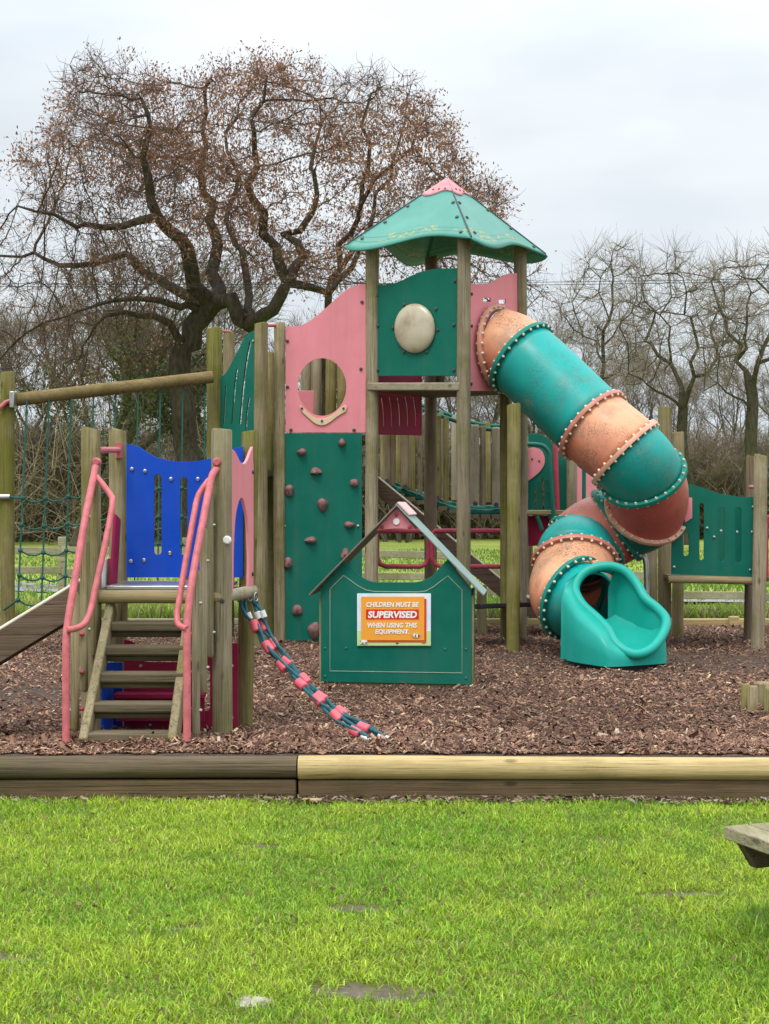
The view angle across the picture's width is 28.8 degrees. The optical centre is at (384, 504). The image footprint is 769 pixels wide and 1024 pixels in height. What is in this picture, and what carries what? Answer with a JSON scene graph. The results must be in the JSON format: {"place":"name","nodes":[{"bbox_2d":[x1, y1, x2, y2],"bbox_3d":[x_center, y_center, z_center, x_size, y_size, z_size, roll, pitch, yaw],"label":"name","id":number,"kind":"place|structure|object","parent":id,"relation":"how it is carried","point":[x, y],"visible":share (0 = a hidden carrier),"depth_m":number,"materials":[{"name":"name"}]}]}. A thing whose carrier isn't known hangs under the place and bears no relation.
{"place":"outdoors","nodes":[
{"label":"outdoors","id":0,"kind":"place"},
{"bbox_2d":[0,535,768,1023],"bbox_3d":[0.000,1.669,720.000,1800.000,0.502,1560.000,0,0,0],"label":"ground","id":1,"kind":"structure","parent":0,"point":[360,989],"depth_m":6.38,"materials":[{"name":"green plant"}]},
{"bbox_2d":[0,277,34,361],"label":"bare tree","id":2,"kind":"object","parent":1,"relation":"on","point":[8,305],"visible":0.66,"depth_m":55.80,"materials":[{"name":"brown plant"}]},
{"bbox_2d":[0,299,60,414],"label":"bare tree","id":3,"kind":"object","parent":1,"relation":"on","point":[16,337],"visible":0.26,"depth_m":62.04,"materials":[{"name":"brown plant"}]},
{"bbox_2d":[15,422,80,541],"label":"bare tree","id":4,"kind":"object","parent":1,"relation":"on","point":[17,534],"visible":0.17,"depth_m":61.81,"materials":[{"name":"brown plant"}]},
{"bbox_2d":[15,427,80,540],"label":"bare tree","id":5,"kind":"object","parent":1,"relation":"on","point":[30,537],"visible":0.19,"depth_m":62.06,"materials":[{"name":"brown plant"}]},
{"bbox_2d":[0,284,112,538],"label":"bare tree","id":6,"kind":"object","parent":1,"relation":"on","point":[42,382],"visible":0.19,"depth_m":65.58,"materials":[{"name":"brown plant"}]},
{"bbox_2d":[19,296,161,535],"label":"bare tree","id":7,"kind":"object","parent":1,"relation":"on","point":[85,361],"visible":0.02,"depth_m":66.59,"materials":[{"name":"brown plant"}]},
{"bbox_2d":[15,410,168,541],"bbox_3d":[-13.655,-1.114,63.390,10.427,5.938,9.911,0,0,6],"label":"bare tree","id":8,"kind":"object","parent":1,"relation":"on","point":[52,445],"visible":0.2,"depth_m":61.21,"materials":[{"name":"brown plant"}]},
{"bbox_2d":[53,443,162,512],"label":"bare tree","id":9,"kind":"object","parent":1,"relation":"on","point":[154,485],"visible":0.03,"depth_m":62.29,"materials":[{"name":"brown plant"}]},
{"bbox_2d":[44,451,174,540],"bbox_3d":[-11.326,-0.546,64.194,6.940,4.672,7.302,0,0,-34],"label":"bare tree","id":10,"kind":"object","parent":1,"relation":"on","point":[79,488],"visible":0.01,"depth_m":62.80,"materials":[{"name":"brown plant"}]},
{"bbox_2d":[0,259,245,523],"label":"bare tree","id":11,"kind":"object","parent":1,"relation":"on","point":[25,386],"visible":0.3,"depth_m":58.87,"materials":[{"name":"brown plant"}]},
{"bbox_2d":[0,778,296,799],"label":"kerb board","id":12,"kind":"object","parent":1,"relation":"on","point":[140,788],"visible":0.92,"depth_m":8.84,"materials":[{"name":"brown wood"}]},
{"bbox_2d":[0,756,297,778],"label":"kerb log","id":13,"kind":"object","parent":12,"relation":"on","point":[24,767],"visible":1,"depth_m":8.82,"materials":[{"name":"brown wood"}]},
{"bbox_2d":[104,419,198,506],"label":"bare tree","id":14,"kind":"object","parent":1,"relation":"on","point":[157,441],"visible":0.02,"depth_m":67.53,"materials":[{"name":"grey plant"}]},
{"bbox_2d":[79,618,237,625],"bbox_3d":[-5.100,1.500,18.700,7.800,0.170,0.100,0,0,0],"label":"timber edging","id":15,"kind":"object","parent":1,"relation":"on","point":[169,619],"depth_m":18.65,"materials":[{"name":"brown wood"}]},
{"bbox_2d":[49,220,293,546],"bbox_3d":[-7.696,-3.882,53.494,9.086,12.655,12.790,0,0,0],"label":"bare tree","id":16,"kind":"object","parent":1,"relation":"on","point":[128,402],"visible":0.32,"depth_m":52.85,"materials":[{"name":"brown plant"}]},
{"bbox_2d":[65,287,285,459],"bbox_3d":[-8.186,-3.097,57.262,7.772,10.825,10.941,0,0,-20],"label":"bare tree","id":17,"kind":"object","parent":1,"relation":"on","point":[167,410],"visible":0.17,"depth_m":55.42,"materials":[{"name":"brown plant"}]},
{"bbox_2d":[104,339,246,428],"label":"bare tree","id":18,"kind":"object","parent":1,"relation":"on","point":[191,358],"visible":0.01,"depth_m":70.88,"materials":[{"name":"brown plant"}]},
{"bbox_2d":[154,447,200,495],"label":"bare tree","id":19,"kind":"object","parent":1,"relation":"on","point":[160,475],"depth_m":61.50,"materials":[{"name":"grey plant"}]},
{"bbox_2d":[10,325,390,545],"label":"saplings","id":20,"kind":"object","parent":1,"relation":"on","point":[54,470],"visible":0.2,"depth_m":57.44,"materials":[{"name":"plant"}]},
{"bbox_2d":[235,995,270,1007],"bbox_3d":[-0.454,1.732,5.219,0.131,0.038,0.111,0,0,0],"label":"stone","id":21,"kind":"object","parent":1,"relation":"on","point":[252,1000],"visible":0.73,"depth_m":5.20,"materials":[{"name":"white stone"}]},
{"bbox_2d":[235,308,317,424],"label":"bare tree","id":22,"kind":"object","parent":1,"relation":"on","point":[272,343],"visible":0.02,"depth_m":63.35,"materials":[{"name":"grey plant"}]},
{"bbox_2d":[0,37,576,537],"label":"oak tree","id":23,"kind":"object","parent":1,"relation":"on","point":[202,303],"visible":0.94,"depth_m":44.78,"materials":[{"name":"brown plant"}]},
{"bbox_2d":[305,798,322,802],"bbox_3d":[-0.414,1.715,8.724,0.120,0.028,0.062,0,0,0],"label":"bark piece","id":24,"kind":"object","parent":1,"relation":"on","point":[311,800],"visible":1,"depth_m":8.70,"materials":[{"name":"brown wood"}]},
{"bbox_2d":[268,306,473,454],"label":"bare tree","id":25,"kind":"object","parent":1,"relation":"on","point":[314,317],"depth_m":69.15,"materials":[{"name":"grey plant"}]},
{"bbox_2d":[0,793,768,805],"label":"bark debris","id":26,"kind":"object","parent":1,"relation":"on","point":[503,798],"visible":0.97,"depth_m":8.74,"materials":[{"name":"brown wood"}]},
{"bbox_2d":[0,797,768,1023],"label":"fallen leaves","id":27,"kind":"object","parent":1,"relation":"on","point":[332,888],"visible":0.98,"depth_m":6.60,"materials":[{"name":"brown plant"}]},
{"bbox_2d":[0,278,768,286],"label":"overhead cable","id":28,"kind":"object","parent":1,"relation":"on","point":[392,283],"visible":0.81,"depth_m":41.19,"materials":[{"name":"black rubber"}]},
{"bbox_2d":[15,537,768,602],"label":"rail fence","id":29,"kind":"object","parent":1,"relation":"on","point":[59,570],"visible":0.12,"depth_m":22.69,"materials":[{"name":"brown wood"}]},
{"bbox_2d":[15,425,768,540],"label":"undergrowth","id":30,"kind":"object","parent":1,"relation":"on","point":[454,515],"visible":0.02,"depth_m":65.32,"materials":[{"name":"plant"}]},
{"bbox_2d":[15,470,768,538],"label":"bramble","id":31,"kind":"object","parent":1,"relation":"on","point":[494,525],"visible":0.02,"depth_m":67.23,"materials":[{"name":"brown plant"}]},
{"bbox_2d":[362,403,450,537],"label":"bare tree","id":32,"kind":"object","parent":1,"relation":"on","point":[379,469],"visible":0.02,"depth_m":66.67,"materials":[{"name":"grey plant"}]},
{"bbox_2d":[379,378,455,539],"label":"bare tree","id":33,"kind":"object","parent":1,"relation":"on","point":[391,537],"depth_m":65.88,"materials":[{"name":"grey plant"}]},
{"bbox_2d":[362,403,494,542],"bbox_3d":[0.894,-1.287,63.604,11.262,6.322,10.704,0,0,41],"label":"bare tree","id":34,"kind":"object","parent":1,"relation":"on","point":[409,536],"visible":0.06,"depth_m":62.12,"materials":[{"name":"grey plant"}]},
{"bbox_2d":[416,446,491,538],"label":"bare tree","id":35,"kind":"object","parent":1,"relation":"on","point":[448,519],"visible":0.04,"depth_m":65.82,"materials":[{"name":"grey plant"}]},
{"bbox_2d":[416,376,495,510],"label":"bare tree","id":36,"kind":"object","parent":1,"relation":"on","point":[439,401],"visible":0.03,"depth_m":69.67,"materials":[{"name":"grey plant"}]},
{"bbox_2d":[416,376,531,538],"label":"bare tree","id":37,"kind":"object","parent":1,"relation":"on","point":[495,417],"visible":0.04,"depth_m":65.73,"materials":[{"name":"grey plant"}]},
{"bbox_2d":[437,377,538,431],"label":"bare tree","id":38,"kind":"object","parent":1,"relation":"on","point":[475,411],"visible":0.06,"depth_m":70.93,"materials":[{"name":"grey plant"}]},
{"bbox_2d":[449,407,549,533],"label":"bare tree","id":39,"kind":"object","parent":1,"relation":"on","point":[479,419],"visible":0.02,"depth_m":68.22,"materials":[{"name":"grey plant"}]},
{"bbox_2d":[298,779,768,800],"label":"kerb board","id":40,"kind":"object","parent":1,"relation":"on","point":[673,789],"visible":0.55,"depth_m":8.84,"materials":[{"name":"brown wood"}]},
{"bbox_2d":[298,755,768,779],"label":"kerb log","id":41,"kind":"object","parent":40,"relation":"on","point":[504,767],"visible":1,"depth_m":8.81,"materials":[{"name":"beige wood"}]},
{"bbox_2d":[449,297,671,515],"bbox_3d":[7.188,-3.508,61.714,9.480,10.642,7.992,0,0,-29],"label":"bare tree","id":42,"kind":"object","parent":1,"relation":"on","point":[584,357],"visible":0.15,"depth_m":61.68,"materials":[{"name":"grey plant"}]},
{"bbox_2d":[527,433,596,625],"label":"panel","id":43,"kind":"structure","parent":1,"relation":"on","point":[567,484],"depth_m":18.60,"materials":[{"name":"plastic"}]},
{"bbox_2d":[530,424,597,515],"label":"bare tree","id":44,"kind":"object","parent":1,"relation":"on","point":[541,432],"visible":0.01,"depth_m":63.85,"materials":[{"name":"plant"}]},
{"bbox_2d":[538,224,674,490],"bbox_3d":[8.348,-4.572,55.978,5.783,12.133,6.279,0,0,0],"label":"bare tree","id":45,"kind":"object","parent":1,"relation":"on","point":[597,334],"visible":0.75,"depth_m":55.77,"materials":[{"name":"brown plant"}]},
{"bbox_2d":[475,618,743,626],"bbox_3d":[1.700,1.500,18.700,5.700,0.170,0.100,0,0,0],"label":"timber edging","id":46,"kind":"object","parent":1,"relation":"on","point":[687,621],"depth_m":18.65,"materials":[{"name":"beige wood"}]},
{"bbox_2d":[543,425,720,488],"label":"bare tree","id":47,"kind":"object","parent":1,"relation":"on","point":[691,454],"visible":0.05,"depth_m":64.67,"materials":[{"name":"plant"}]},
{"bbox_2d":[596,349,712,419],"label":"bare tree","id":48,"kind":"object","parent":1,"relation":"on","point":[645,405],"visible":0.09,"depth_m":77.15,"materials":[{"name":"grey plant"}]},
{"bbox_2d":[598,340,712,428],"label":"bare tree","id":49,"kind":"object","parent":1,"relation":"on","point":[653,396],"visible":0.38,"depth_m":68.63,"materials":[{"name":"grey plant"}]},
{"bbox_2d":[589,228,764,544],"bbox_3d":[10.266,-4.264,51.995,7.015,11.304,6.646,0,0,0],"label":"bare tree","id":50,"kind":"object","parent":1,"relation":"on","point":[682,404],"visible":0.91,"depth_m":51.69,"materials":[{"name":"brown plant"}]},
{"bbox_2d":[642,360,745,469],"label":"bare tree","id":51,"kind":"object","parent":1,"relation":"on","point":[706,413],"visible":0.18,"depth_m":76.21,"materials":[{"name":"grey plant"}]},
{"bbox_2d":[656,419,768,516],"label":"bare tree","id":52,"kind":"object","parent":1,"relation":"on","point":[707,446],"visible":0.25,"depth_m":64.73,"materials":[{"name":"plant"}]},
{"bbox_2d":[662,344,768,456],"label":"bare tree","id":53,"kind":"object","parent":1,"relation":"on","point":[764,397],"visible":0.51,"depth_m":71.66,"materials":[{"name":"grey plant"}]},
{"bbox_2d":[688,442,744,529],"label":"bare tree","id":54,"kind":"object","parent":1,"relation":"on","point":[707,469],"visible":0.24,"depth_m":64.46,"materials":[{"name":"plant"}]},
{"bbox_2d":[672,413,768,495],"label":"bare tree","id":55,"kind":"object","parent":1,"relation":"on","point":[739,430],"visible":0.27,"depth_m":66.87,"materials":[{"name":"grey plant"}]},
{"bbox_2d":[673,227,768,496],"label":"bare tree","id":56,"kind":"object","parent":1,"relation":"on","point":[751,427],"visible":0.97,"depth_m":49.82,"materials":[{"name":"brown plant"}]},
{"bbox_2d":[687,276,768,415],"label":"bare tree","id":57,"kind":"object","parent":1,"relation":"on","point":[763,409],"visible":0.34,"depth_m":62.49,"materials":[{"name":"grey plant"}]},
{"bbox_2d":[691,439,768,500],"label":"bare tree","id":58,"kind":"object","parent":1,"relation":"on","point":[738,461],"visible":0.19,"depth_m":66.06,"materials":[{"name":"plant"}]},
{"bbox_2d":[716,422,768,491],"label":"bare tree","id":59,"kind":"object","parent":1,"relation":"on","point":[757,444],"visible":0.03,"depth_m":68.90,"materials":[{"name":"plant"}]},
{"bbox_2d":[724,822,768,867],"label":"picnic table","id":60,"kind":"object","parent":1,"relation":"on","point":[751,841],"visible":1,"depth_m":6.02,"materials":[{"name":"grey wood"}]},
{"bbox_2d":[0,623,768,756],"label":"mulch ground","id":61,"kind":"structure","parent":0,"point":[43,691],"depth_m":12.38,"materials":[{"name":"brown wood"}]},
{"bbox_2d":[0,579,105,664],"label":"wooden ramp","id":62,"kind":"object","parent":61,"relation":"on","point":[32,626],"visible":0.64,"depth_m":9.90,"materials":[{"name":"brown wood"}]},
{"bbox_2d":[0,371,213,625],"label":"climbing net","id":63,"kind":"object","parent":61,"relation":"on","point":[11,400],"visible":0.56,"depth_m":15.28,"materials":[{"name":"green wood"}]},
{"bbox_2d":[62,458,220,743],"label":"wooden staircase","id":64,"kind":"structure","parent":61,"relation":"on","point":[194,630],"depth_m":9.46,"materials":[{"name":"brown wood"}]},
{"bbox_2d":[81,426,258,777],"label":"play platform","id":65,"kind":"structure","parent":61,"relation":"on","point":[230,664],"depth_m":10.48,"materials":[{"name":"beige wood"}]},
{"bbox_2d":[236,592,388,739],"bbox_3d":[-0.497,1.077,10.031,1.357,0.940,0.196,0,0,42],"label":"rope ladder","id":66,"kind":"object","parent":65,"relation":"attached to","point":[337,714],"visible":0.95,"depth_m":10.06,"materials":[{"name":"multicoloured fabric"}]},
{"bbox_2d":[206,322,275,646],"bbox_3d":[-1.550,-0.066,16.488,0.900,3.832,1.424,0,0,0],"label":"wooden turret","id":67,"kind":"object","parent":61,"relation":"on","point":[223,410],"visible":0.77,"depth_m":16.09,"materials":[{"name":"brown wood"}]},
{"bbox_2d":[273,284,365,641],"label":"climbing wall","id":68,"kind":"structure","parent":61,"relation":"on","point":[317,488],"depth_m":16.10,"materials":[{"name":"green plastic"}]},
{"bbox_2d":[309,502,486,689],"bbox_3d":[0.129,0.776,12.918,1.481,1.607,0.668,0,0,6],"label":"playhouse","id":69,"kind":"object","parent":61,"relation":"on","point":[446,657],"visible":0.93,"depth_m":12.65,"materials":[{"name":"green plastic"}]},
{"bbox_2d":[357,593,430,645],"bbox_3d":[0.079,0.967,12.637,0.625,0.446,0.026,0,0,6],"label":"safety sign","id":70,"kind":"object","parent":69,"relation":"attached to","point":[393,619],"visible":1,"depth_m":12.63,"materials":[{"name":"orange plastic"}]},
{"bbox_2d":[344,177,547,638],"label":"play tower","id":71,"kind":"structure","parent":61,"relation":"on","point":[426,322],"depth_m":15.99,"materials":[{"name":"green wood"}]},
{"bbox_2d":[378,395,531,651],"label":"deck","id":72,"kind":"structure","parent":61,"relation":"on","point":[509,605],"depth_m":15.13,"materials":[{"name":"brown wood"}]},
{"bbox_2d":[363,399,499,517],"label":"rope bridge","id":73,"kind":"structure","parent":72,"relation":"attached to","point":[397,458],"depth_m":17.92,"materials":[{"name":"brown wood"}]},
{"bbox_2d":[378,476,537,618],"bbox_3d":[0.943,0.452,17.600,2.290,1.764,0.476,0,0,0],"label":"straight slide","id":74,"kind":"object","parent":72,"relation":"attached to","point":[389,495],"visible":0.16,"depth_m":17.36,"materials":[{"name":"brown metal"}]},
{"bbox_2d":[476,304,688,671],"bbox_3d":[2.277,-0.217,15.280,1.993,3.833,2.734,0,0,-29],"label":"tube slide","id":75,"kind":"object","parent":61,"relation":"on","point":[594,604],"visible":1,"depth_m":15.00,"materials":[{"name":"green plastic"}]},
{"bbox_2d":[647,406,768,648],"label":"side platform","id":76,"kind":"structure","parent":61,"relation":"on","point":[735,539],"depth_m":15.55,"materials":[{"name":"green plastic"}]},
{"bbox_2d":[728,616,739,626],"bbox_3d":[4.334,1.500,18.600,0.120,0.240,0.100,0,0,0],"label":"edging peg","id":77,"kind":"object","parent":61,"relation":"on","point":[734,620],"visible":0.5,"depth_m":18.55,"materials":[{"name":"beige wood"}]},
{"bbox_2d":[741,684,748,708],"bbox_3d":[2.776,1.614,11.550,0.064,0.472,0.063,0,0,23],"label":"timber stub","id":78,"kind":"object","parent":61,"relation":"on","point":[744,694],"visible":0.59,"depth_m":11.52,"materials":[{"name":"brown wood"}]},
{"bbox_2d":[748,685,757,710],"bbox_3d":[2.813,1.616,11.450,0.076,0.468,0.075,0,0,-22],"label":"timber stub","id":79,"kind":"object","parent":61,"relation":"on","point":[752,697],"visible":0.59,"depth_m":11.42,"materials":[{"name":"beige wood"}]},
{"bbox_2d":[755,681,768,705],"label":"timber stub","id":80,"kind":"object","parent":61,"relation":"on","point":[762,685],"visible":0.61,"depth_m":11.70,"materials":[{"name":"beige wood"}]},
{"bbox_2d":[764,687,768,713],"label":"timber stub","id":81,"kind":"object","parent":61,"relation":"on","point":[766,699],"visible":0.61,"depth_m":11.27,"materials":[{"name":"brown wood"}]},
{"bbox_2d":[0,0,768,480],"label":"sky","id":82,"kind":"structure","parent":0,"point":[651,117],"materials":[{"name":"white"}]},
{"bbox_2d":[15,547,768,617],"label":"meadow grass","id":83,"kind":"structure","parent":0,"point":[166,610],"depth_m":22.11,"materials":[{"name":"green plant"}]},
{"bbox_2d":[15,582,768,602],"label":"path","id":84,"kind":"structure","parent":0,"point":[23,585],"depth_m":25.40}
]}

